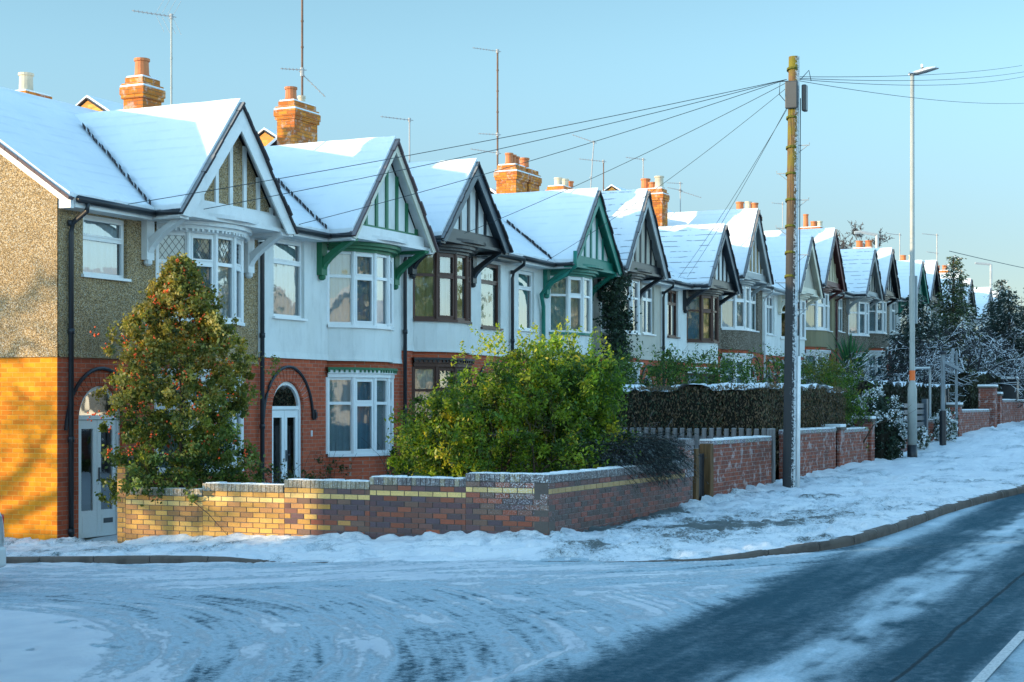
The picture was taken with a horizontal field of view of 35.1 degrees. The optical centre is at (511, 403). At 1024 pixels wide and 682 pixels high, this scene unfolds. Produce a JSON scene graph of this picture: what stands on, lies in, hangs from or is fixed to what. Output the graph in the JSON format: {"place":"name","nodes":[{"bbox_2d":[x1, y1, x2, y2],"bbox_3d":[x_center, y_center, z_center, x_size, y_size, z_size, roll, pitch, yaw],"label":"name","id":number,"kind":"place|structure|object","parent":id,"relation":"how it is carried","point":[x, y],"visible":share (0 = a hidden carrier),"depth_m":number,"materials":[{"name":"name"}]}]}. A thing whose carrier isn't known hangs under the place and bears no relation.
{"place":"outdoors","nodes":[
{"label":"outdoors","id":0,"kind":"place"},
{"bbox_2d":[0,513,5,567],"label":"parked car","id":1,"kind":"object","parent":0,"point":[2,556],"visible":1,"depth_m":19.89,"materials":[{"name":"silver metal"}]},
{"bbox_2d":[84,535,116,541],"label":"garden ground","id":2,"kind":"structure","parent":0,"point":[107,538],"depth_m":26.09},
{"bbox_2d":[87,251,282,530],"bbox_3d":[-5.173,-0.056,25.138,2.903,4.679,3.435,0,0,13],"label":"holly bush","id":3,"kind":"object","parent":2,"relation":"on","point":[174,286],"visible":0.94,"depth_m":24.92,"materials":[{"name":"green plant"}]},
{"bbox_2d":[252,454,322,483],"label":"front garden plant","id":4,"kind":"object","parent":2,"relation":"on","point":[290,476],"visible":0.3,"depth_m":28.95,"materials":[{"name":"green plant"}]},
{"bbox_2d":[309,447,359,478],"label":"front garden plant","id":5,"kind":"object","parent":2,"relation":"on","point":[342,466],"visible":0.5,"depth_m":32.10,"materials":[{"name":"green plant"}]},
{"bbox_2d":[361,421,413,474],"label":"front garden plant","id":6,"kind":"object","parent":2,"relation":"on","point":[386,459],"visible":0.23,"depth_m":33.05,"materials":[{"name":"green plant"}]},
{"bbox_2d":[117,438,693,542],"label":"garden wall","id":7,"kind":"structure","parent":2,"relation":"on","point":[546,503],"depth_m":23.18,"materials":[{"name":"brick"}]},
{"bbox_2d":[567,427,707,494],"bbox_3d":[2.116,0.882,25.549,1.319,1.062,3.977,0,0,25],"label":"drooping shrub","id":8,"kind":"object","parent":7,"relation":"on","point":[654,450],"visible":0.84,"depth_m":25.09,"materials":[{"name":"green plant"}]},
{"bbox_2d":[384,315,670,487],"bbox_3d":[0.006,0.336,24.840,4.614,3.443,4.207,0,0,25],"label":"green bush","id":9,"kind":"object","parent":2,"relation":"on","point":[554,410],"visible":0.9,"depth_m":24.61,"materials":[{"name":"green plant"}]},
{"bbox_2d":[492,382,731,467],"bbox_3d":[2.079,0.574,33.824,5.258,2.053,1.310,0,0,25],"label":"clipped hedge","id":10,"kind":"object","parent":2,"relation":"on","point":[686,406],"visible":0.27,"depth_m":32.80,"materials":[{"name":"black"}]},
{"bbox_2d":[552,336,671,386],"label":"leafy shrub","id":11,"kind":"object","parent":2,"relation":"on","point":[626,365],"visible":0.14,"depth_m":36.59,"materials":[{"name":"green plant"}]},
{"bbox_2d":[489,427,774,482],"bbox_3d":[1.862,1.135,32.929,7.140,1.330,0.140,0,0,25],"label":"picket fence","id":12,"kind":"object","parent":2,"relation":"on","point":[764,432],"visible":0.18,"depth_m":31.91,"materials":[{"name":"brown wood"}]},
{"bbox_2d":[603,341,734,391],"bbox_3d":[4.230,-0.033,38.897,4.249,3.099,2.873,0,0,-32],"label":"leafy shrub","id":13,"kind":"object","parent":2,"relation":"on","point":[674,369],"visible":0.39,"depth_m":38.47,"materials":[{"name":"green plant"}]},
{"bbox_2d":[675,344,811,384],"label":"leafy shrub","id":14,"kind":"object","parent":2,"relation":"on","point":[743,377],"visible":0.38,"depth_m":41.22,"materials":[{"name":"green plant"}]},
{"bbox_2d":[715,380,849,479],"bbox_3d":[6.012,0.546,35.184,1.270,2.108,7.039,0,0,25],"label":"clipped hedge","id":15,"kind":"object","parent":2,"relation":"on","point":[753,406],"visible":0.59,"depth_m":32.61,"materials":[{"name":"black"}]},
{"bbox_2d":[739,343,833,383],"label":"leafy shrub","id":16,"kind":"object","parent":2,"relation":"on","point":[781,378],"visible":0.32,"depth_m":43.42,"materials":[{"name":"green plant"}]},
{"bbox_2d":[749,349,855,387],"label":"leafy shrub","id":17,"kind":"object","parent":2,"relation":"on","point":[775,379],"visible":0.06,"depth_m":49.35,"materials":[{"name":"green plant"}]},
{"bbox_2d":[801,347,871,420],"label":"leafy shrub","id":18,"kind":"object","parent":2,"relation":"on","point":[827,366],"visible":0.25,"depth_m":41.38,"materials":[{"name":"green plant"}]},
{"bbox_2d":[802,345,882,421],"bbox_3d":[9.768,-0.183,49.530,3.175,3.218,3.656,0,0,-4],"label":"leafy shrub","id":19,"kind":"object","parent":2,"relation":"on","point":[856,372],"visible":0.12,"depth_m":49.20,"materials":[{"name":"green plant"}]},
{"bbox_2d":[813,331,886,426],"bbox_3d":[11.101,-0.737,53.188,2.849,3.454,2.934,0,0,-16],"label":"palm","id":20,"kind":"object","parent":2,"relation":"on","point":[844,353],"visible":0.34,"depth_m":52.98,"materials":[{"name":"green plant"}]},
{"bbox_2d":[813,353,914,450],"bbox_3d":[7.950,0.248,39.376,2.236,2.942,3.586,0,0,-14],"label":"leafy shrub","id":21,"kind":"object","parent":2,"relation":"on","point":[850,409],"visible":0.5,"depth_m":38.68,"materials":[{"name":"green plant"}]},
{"bbox_2d":[846,384,906,459],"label":"snowy bush","id":22,"kind":"object","parent":2,"relation":"on","point":[890,435],"visible":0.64,"depth_m":40.22,"materials":[{"name":"green plant"}]},
{"bbox_2d":[874,322,939,382],"bbox_3d":[15.656,-1.123,63.062,4.789,4.227,4.670,0,0,25],"label":"conifer","id":23,"kind":"object","parent":2,"relation":"on","point":[907,332],"visible":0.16,"depth_m":63.15,"materials":[{"name":"green plant"}]},
{"bbox_2d":[850,379,965,428],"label":"clipped hedge","id":24,"kind":"object","parent":2,"relation":"on","point":[891,388],"visible":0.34,"depth_m":48.34,"materials":[{"name":"black"}]},
{"bbox_2d":[868,294,962,380],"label":"conifer","id":25,"kind":"object","parent":2,"relation":"on","point":[923,319],"visible":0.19,"depth_m":67.94,"materials":[{"name":"green plant"}]},
{"bbox_2d":[866,332,980,401],"bbox_3d":[14.137,-0.651,56.436,3.990,3.770,4.818,0,0,-19],"label":"bare tree","id":26,"kind":"object","parent":2,"relation":"on","point":[934,365],"visible":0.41,"depth_m":56.32,"materials":[{"name":"white plant"}]},
{"bbox_2d":[876,312,1023,407],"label":"bare tree","id":27,"kind":"object","parent":2,"relation":"on","point":[977,353],"visible":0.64,"depth_m":61.96,"materials":[{"name":"white plant"}]},
{"bbox_2d":[920,255,990,371],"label":"conifer","id":28,"kind":"object","parent":2,"relation":"on","point":[954,312],"visible":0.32,"depth_m":73.65,"materials":[{"name":"green plant"}]},
{"bbox_2d":[945,370,1002,408],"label":"clipped hedge","id":29,"kind":"object","parent":2,"relation":"on","point":[971,397],"visible":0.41,"depth_m":58.40,"materials":[{"name":"green"}]},
{"bbox_2d":[958,352,1023,385],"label":"leafy shrub","id":30,"kind":"object","parent":2,"relation":"on","point":[998,360],"visible":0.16,"depth_m":68.92,"materials":[{"name":"green plant"}]},
{"bbox_2d":[963,327,1023,398],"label":"bare tree","id":31,"kind":"object","parent":2,"relation":"on","point":[1011,363],"visible":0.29,"depth_m":66.93,"materials":[{"name":"brown plant"}]},
{"bbox_2d":[964,310,1023,372],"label":"bare tree","id":32,"kind":"object","parent":2,"relation":"on","point":[1014,333],"visible":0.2,"depth_m":74.28,"materials":[{"name":"brown plant"}]},
{"bbox_2d":[968,279,1021,370],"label":"conifer","id":33,"kind":"object","parent":2,"relation":"on","point":[992,304],"visible":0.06,"depth_m":90.73,"materials":[{"name":"green plant"}]},
{"bbox_2d":[970,289,1023,398],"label":"conifer","id":34,"kind":"object","parent":2,"relation":"on","point":[1005,318],"visible":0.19,"depth_m":76.91,"materials":[{"name":"green plant"}]},
{"bbox_2d":[1000,377,1018,398],"bbox_3d":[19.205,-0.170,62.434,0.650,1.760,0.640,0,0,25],"label":"refuse bin","id":35,"kind":"object","parent":2,"relation":"on","point":[1009,391],"visible":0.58,"depth_m":62.17,"materials":[{"name":"black paint"}]},
{"bbox_2d":[0,493,1023,681],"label":"road","id":36,"kind":"structure","parent":0,"point":[939,599],"depth_m":15.50,"materials":[{"name":"snow"}]},
{"bbox_2d":[854,231,878,247],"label":"street lamp","id":37,"kind":"object","parent":36,"relation":"on","point":[876,235],"visible":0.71,"depth_m":131.68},
{"bbox_2d":[971,631,1023,681],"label":"road marking","id":38,"kind":"object","parent":36,"relation":"on","point":[991,667],"visible":1,"depth_m":12.96,"materials":[{"name":"paint"}]},
{"bbox_2d":[0,0,1023,312],"label":"sky","id":39,"kind":"structure","parent":0,"point":[561,62],"materials":[{"name":"blue"}]},
{"bbox_2d":[4,420,1023,562],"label":"pavement","id":40,"kind":"structure","parent":0,"point":[851,498],"depth_m":23.61,"materials":[{"name":"snow"}]},
{"bbox_2d":[692,443,713,500],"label":"wooden gate","id":41,"kind":"structure","parent":40,"relation":"on","point":[701,486],"depth_m":27.78,"materials":[{"name":"brown wood"}]},
{"bbox_2d":[699,436,771,494],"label":"brick wall","id":42,"kind":"structure","parent":40,"relation":"on","point":[741,462],"depth_m":29.54,"materials":[{"name":"brick"}]},
{"bbox_2d":[775,56,810,487],"bbox_3d":[5.386,-2.450,30.640,0.723,8.308,0.511,0,0,-17],"label":"telegraph pole","id":43,"kind":"object","parent":40,"relation":"on","point":[792,407],"visible":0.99,"depth_m":30.55,"materials":[{"name":"brown wood"}]},
{"bbox_2d":[130,79,786,203],"bbox_3d":[-0.487,-4.690,28.404,12.310,2.952,0.012,0,0,-22],"label":"overhead cable","id":44,"kind":"object","parent":43,"relation":"attached to","point":[452,147],"visible":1,"depth_m":28.14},
{"bbox_2d":[205,80,783,208],"bbox_3d":[0.027,-4.710,28.908,10.992,2.912,0.012,0,0,-19],"label":"overhead cable","id":45,"kind":"object","parent":43,"relation":"attached to","point":[486,151],"visible":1,"depth_m":28.72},
{"bbox_2d":[299,82,778,224],"bbox_3d":[0.588,-4.780,30.688,9.253,2.772,0.012,0,0,0],"label":"overhead cable","id":46,"kind":"object","parent":43,"relation":"attached to","point":[541,157],"visible":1,"depth_m":30.68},
{"bbox_2d":[464,83,784,233],"bbox_3d":[2.078,-4.950,33.386,8.229,2.312,0.012,0,0,40],"label":"overhead cable","id":47,"kind":"object","parent":43,"relation":"attached to","point":[628,161],"visible":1,"depth_m":33.16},
{"bbox_2d":[548,89,784,259],"bbox_3d":[3.054,-4.825,35.932,0.012,2.362,11.279,0,0,-23],"label":"overhead cable","id":48,"kind":"object","parent":43,"relation":"attached to","point":[671,177],"visible":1,"depth_m":34.98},
{"bbox_2d":[800,72,1020,80],"bbox_3d":[11.855,-9.005,44.176,0.012,5.642,29.703,0,0,25],"label":"overhead cable","id":49,"kind":"object","parent":43,"relation":"attached to","point":[898,80],"visible":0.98,"depth_m":38.16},
{"bbox_2d":[801,81,1020,103],"bbox_3d":[11.841,-8.420,44.182,0.012,4.572,29.702,0,0,25],"label":"overhead cable","id":50,"kind":"object","parent":43,"relation":"attached to","point":[918,98],"visible":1,"depth_m":40.16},
{"bbox_2d":[800,65,1021,76],"bbox_3d":[11.809,-9.135,44.197,0.012,5.842,29.702,0,0,25],"label":"overhead cable","id":51,"kind":"object","parent":43,"relation":"attached to","point":[911,75],"visible":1,"depth_m":39.89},
{"bbox_2d":[778,427,835,479],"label":"brick wall","id":52,"kind":"structure","parent":40,"relation":"on","point":[817,448],"depth_m":34.30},
{"bbox_2d":[821,416,876,466],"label":"brick wall","id":53,"kind":"structure","parent":40,"relation":"on","point":[850,446],"depth_m":37.66,"materials":[{"name":"brick"}]},
{"bbox_2d":[901,435,917,451],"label":"brick wall","id":54,"kind":"structure","parent":40,"relation":"on","point":[905,449],"depth_m":42.84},
{"bbox_2d":[917,425,935,449],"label":"snowy bush","id":55,"kind":"object","parent":54,"relation":"on","point":[924,439],"visible":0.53,"depth_m":43.87,"materials":[{"name":"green plant"}]},
{"bbox_2d":[907,64,938,456],"bbox_3d":[10.305,-3.473,40.591,0.782,10.100,0.309,0,0,10],"label":"street lamp","id":56,"kind":"object","parent":40,"relation":"on","point":[912,387],"visible":0.97,"depth_m":40.56,"materials":[{"name":"metal"}]},
{"bbox_2d":[903,348,962,445],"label":"frame arch","id":57,"kind":"structure","parent":40,"relation":"on","point":[923,405],"depth_m":45.40,"materials":[{"name":"black paint"}]},
{"bbox_2d":[928,418,950,441],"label":"brick wall","id":58,"kind":"structure","parent":40,"relation":"on","point":[931,426],"depth_m":46.19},
{"bbox_2d":[929,407,958,441],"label":"snowy bush","id":59,"kind":"object","parent":58,"relation":"on","point":[952,428],"visible":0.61,"depth_m":46.80,"materials":[{"name":"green plant"}]},
{"bbox_2d":[946,402,989,436],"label":"brick wall","id":60,"kind":"structure","parent":40,"relation":"on","point":[972,419],"depth_m":51.78,"materials":[{"name":"brick"}]},
{"bbox_2d":[977,384,1023,427],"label":"brick wall","id":61,"kind":"structure","parent":40,"relation":"on","point":[997,405],"depth_m":57.17,"materials":[{"name":"brick"}]},
{"bbox_3d":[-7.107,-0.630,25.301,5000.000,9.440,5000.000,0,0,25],"label":"ground","id":62,"kind":"structure","parent":0,"visible":0},
{"bbox_2d":[0,57,298,539],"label":"terraced house","id":63,"kind":"structure","parent":62,"relation":"on","point":[97,249],"depth_m":26.55,"materials":[{"name":"brick"}]},
{"bbox_2d":[79,386,119,537],"bbox_3d":[-6.742,0.933,26.279,0.129,2.474,1.090,0,0,25],"label":"door","id":64,"kind":"structure","parent":63,"relation":"in","point":[95,522],"depth_m":26.26,"materials":[{"name":"white plastic"}]},
{"bbox_2d":[81,215,131,281],"bbox_3d":[-6.672,-2.532,26.345,0.261,1.015,1.180,0,0,25],"label":"window","id":65,"kind":"structure","parent":63,"relation":"in","point":[101,241],"depth_m":26.47,"materials":[{"name":"white plastic"}]},
{"bbox_2d":[154,381,243,472],"bbox_3d":[-5.394,0.400,28.540,0.943,1.600,2.475,0,0,25],"label":"bay window","id":66,"kind":"structure","parent":63,"relation":"in","point":[239,420],"depth_m":27.78,"materials":[{"name":"white plastic"}]},
{"bbox_2d":[156,232,244,327],"bbox_3d":[-5.394,-2.170,28.540,0.943,1.540,2.475,0,0,25],"label":"bay window","id":67,"kind":"structure","parent":63,"relation":"in","point":[222,257],"depth_m":28.19,"materials":[{"name":"white plastic"}]},
{"bbox_2d":[16,72,438,483],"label":"terraced house","id":68,"kind":"structure","parent":62,"relation":"on","point":[329,312],"depth_m":32.70,"materials":[{"name":"brick"}]},
{"bbox_2d":[132,0,180,104],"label":"tv aerial","id":69,"kind":"object","parent":68,"relation":"attached to","point":[171,16],"visible":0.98,"depth_m":32.79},
{"bbox_2d":[272,381,300,483],"bbox_3d":[-4.401,0.793,31.256,0.129,2.474,1.090,0,0,25],"label":"door","id":70,"kind":"structure","parent":68,"relation":"in","point":[286,400],"depth_m":31.31,"materials":[{"name":"white plastic"}]},
{"bbox_2d":[272,239,307,320],"bbox_3d":[-4.361,-2.397,31.259,0.261,1.545,1.160,0,0,25],"label":"window","id":71,"kind":"structure","parent":68,"relation":"in","point":[287,253],"depth_m":31.46,"materials":[{"name":"glass"}]},
{"bbox_2d":[326,377,394,456],"bbox_3d":[-3.053,0.260,33.517,0.943,1.600,2.475,0,0,25],"label":"bay window","id":72,"kind":"structure","parent":68,"relation":"in","point":[356,407],"depth_m":32.90,"materials":[{"name":"white plastic"}]},
{"bbox_2d":[327,250,394,331],"bbox_3d":[-3.053,-2.310,33.517,0.943,1.540,2.475,0,0,25],"label":"bay window","id":73,"kind":"structure","parent":68,"relation":"in","point":[360,285],"depth_m":32.94,"materials":[{"name":"glass"}]},
{"bbox_2d":[258,128,525,474],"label":"terraced house","id":74,"kind":"structure","parent":62,"relation":"on","point":[447,294],"depth_m":36.34,"materials":[{"name":"brick"}]},
{"bbox_2d":[280,0,325,96],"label":"tv aerial","id":75,"kind":"object","parent":74,"relation":"attached to","point":[301,71],"visible":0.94,"depth_m":37.19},
{"bbox_2d":[412,366,470,423],"bbox_3d":[-1.429,-0.060,36.750,0.711,1.540,2.540,0,0,25],"label":"bay window","id":76,"kind":"structure","parent":74,"relation":"in","point":[423,378],"depth_m":35.97,"materials":[{"name":"brown paint"}]},
{"bbox_2d":[413,252,471,324],"bbox_3d":[-1.514,-2.600,36.788,0.943,1.540,2.543,0,0,25],"label":"bay window","id":77,"kind":"structure","parent":74,"relation":"in","point":[442,282],"depth_m":36.20,"materials":[{"name":"brown paint"}]},
{"bbox_2d":[480,264,503,330],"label":"window","id":78,"kind":"structure","parent":74,"relation":"in","point":[487,274],"depth_m":39.54,"materials":[{"name":"glass"}]},
{"bbox_2d":[6,484,1023,563],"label":"kerb","id":79,"kind":"structure","parent":62,"relation":"on","point":[868,535],"depth_m":22.15,"materials":[{"name":"concrete"}]},
{"bbox_2d":[491,153,624,432],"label":"terraced house","id":80,"kind":"structure","parent":62,"relation":"on","point":[545,294],"depth_m":42.81,"materials":[{"name":"brick"}]},
{"bbox_2d":[518,270,534,331],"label":"window","id":81,"kind":"structure","parent":80,"relation":"in","point":[523,275],"depth_m":41.43,"materials":[{"name":"white plastic"}]},
{"bbox_2d":[549,276,592,336],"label":"bay window","id":82,"kind":"structure","parent":80,"relation":"in","point":[571,296],"depth_m":42.84,"materials":[{"name":"white plastic"}]},
{"bbox_2d":[592,268,641,380],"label":"ivy","id":83,"kind":"object","parent":80,"relation":"attached to","point":[616,324],"visible":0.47,"depth_m":44.64,"materials":[{"name":"green plant"}]},
{"bbox_2d":[490,188,674,385],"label":"terraced house","id":84,"kind":"structure","parent":62,"relation":"on","point":[637,237],"depth_m":46.78,"materials":[{"name":"brick"}]},
{"bbox_2d":[472,47,500,165],"bbox_3d":[-0.755,-7.837,46.556,0.880,4.874,0.260,0,0,-4],"label":"tv aerial","id":85,"kind":"object","parent":84,"relation":"attached to","point":[497,134],"visible":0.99,"depth_m":46.55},
{"bbox_2d":[600,280,640,335],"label":"bay window","id":86,"kind":"structure","parent":84,"relation":"in","point":[635,292],"depth_m":46.78,"materials":[{"name":"white plastic"}]},
{"bbox_2d":[642,285,656,335],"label":"window","id":87,"kind":"structure","parent":84,"relation":"in","point":[646,300],"depth_m":49.30,"materials":[{"name":"white plastic"}]},
{"bbox_2d":[545,177,773,383],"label":"terraced house","id":88,"kind":"structure","parent":62,"relation":"on","point":[740,323],"depth_m":56.54,"materials":[{"name":"brick"}]},
{"bbox_2d":[720,359,750,382],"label":"bay window","id":89,"kind":"structure","parent":88,"relation":"in","point":[740,360],"depth_m":55.96,"materials":[{"name":"white plastic"}]},
{"bbox_2d":[721,286,751,331],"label":"bay window","id":90,"kind":"structure","parent":88,"relation":"in","point":[736,311],"depth_m":56.15,"materials":[{"name":"glass"}]},
{"bbox_2d":[751,290,759,331],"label":"window","id":91,"kind":"structure","parent":88,"relation":"in","point":[753,300],"depth_m":59.54,"materials":[{"name":"white plastic"}]},
{"bbox_2d":[640,176,742,386],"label":"terraced house","id":92,"kind":"structure","parent":62,"relation":"on","point":[691,303],"depth_m":52.68,"materials":[{"name":"brick"}]},
{"bbox_2d":[667,290,680,338],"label":"window","id":93,"kind":"structure","parent":92,"relation":"in","point":[671,294],"depth_m":51.53,"materials":[{"name":"brown paint"}]},
{"bbox_2d":[687,295,719,343],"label":"bay window","id":94,"kind":"structure","parent":92,"relation":"in","point":[703,312],"depth_m":52.68,"materials":[{"name":"brown paint"}]},
{"bbox_2d":[736,201,824,383],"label":"terraced house","id":95,"kind":"structure","parent":62,"relation":"on","point":[811,289],"depth_m":62.58,"materials":[{"name":"brick"}]},
{"bbox_2d":[767,296,775,335],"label":"window","id":96,"kind":"structure","parent":95,"relation":"in","point":[770,299],"depth_m":61.55,"materials":[{"name":"white plastic"}]},
{"bbox_2d":[780,299,806,340],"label":"bay window","id":97,"kind":"structure","parent":95,"relation":"in","point":[802,303],"depth_m":63.41,"materials":[{"name":"white plastic"}]},
{"bbox_2d":[764,228,846,383],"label":"terraced house","id":98,"kind":"structure","parent":62,"relation":"on","point":[820,320],"depth_m":66.22,"materials":[{"name":"brick"}]},
{"bbox_2d":[804,355,828,383],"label":"bay window","id":99,"kind":"structure","parent":98,"relation":"in","point":[813,356],"depth_m":65.86,"materials":[{"name":"white plastic"}]},
{"bbox_2d":[806,293,829,331],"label":"bay window","id":100,"kind":"structure","parent":98,"relation":"in","point":[817,314],"depth_m":66.08,"materials":[{"name":"glass"}]},
{"bbox_2d":[798,214,884,379],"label":"terraced house","id":101,"kind":"structure","parent":62,"relation":"on","point":[862,273],"depth_m":72.56,"materials":[{"name":"brick"}]},
{"bbox_2d":[838,299,845,332],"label":"window","id":102,"kind":"structure","parent":101,"relation":"in","point":[839,301],"depth_m":71.10,"materials":[{"name":"white plastic"}]},
{"bbox_2d":[848,301,869,336],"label":"bay window","id":103,"kind":"structure","parent":101,"relation":"in","point":[858,318],"depth_m":72.59,"materials":[{"name":"white plastic"}]},
{"bbox_2d":[838,220,894,248],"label":"bare tree","id":104,"kind":"object","parent":62,"relation":"on","point":[842,245],"visible":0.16,"depth_m":146.25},
{"bbox_2d":[868,247,900,379],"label":"terraced house","id":105,"kind":"structure","parent":62,"relation":"on","point":[879,321],"depth_m":76.12,"materials":[{"name":"brick"}]},
{"bbox_2d":[869,355,886,379],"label":"bay window","id":106,"kind":"structure","parent":105,"relation":"in","point":[874,364],"depth_m":75.84,"materials":[{"name":"white plastic"}]},
{"bbox_2d":[869,301,886,334],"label":"bay window","id":107,"kind":"structure","parent":105,"relation":"in","point":[878,312],"depth_m":75.98,"materials":[{"name":"white plastic"}]},
{"bbox_2d":[853,240,930,370],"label":"terraced house","id":108,"kind":"structure","parent":62,"relation":"on","point":[903,268],"depth_m":82.54,"materials":[{"name":"brick"}]},
{"bbox_2d":[918,260,942,342],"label":"terraced house","id":109,"kind":"structure","parent":62,"relation":"on","point":[933,276],"depth_m":86.22,"materials":[{"name":"brick"}]},
{"bbox_2d":[900,255,965,339],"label":"terraced house","id":110,"kind":"structure","parent":62,"relation":"on","point":[902,257],"depth_m":92.65,"materials":[{"name":"brick"}]},
{"bbox_2d":[938,265,993,360],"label":"terraced house","id":111,"kind":"structure","parent":62,"relation":"on","point":[980,299],"depth_m":102.45,"materials":[{"name":"brick"}]},
{"bbox_2d":[957,278,976,362],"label":"terraced house","id":112,"kind":"structure","parent":62,"relation":"on","point":[970,282],"depth_m":96.30,"materials":[{"name":"brick"}]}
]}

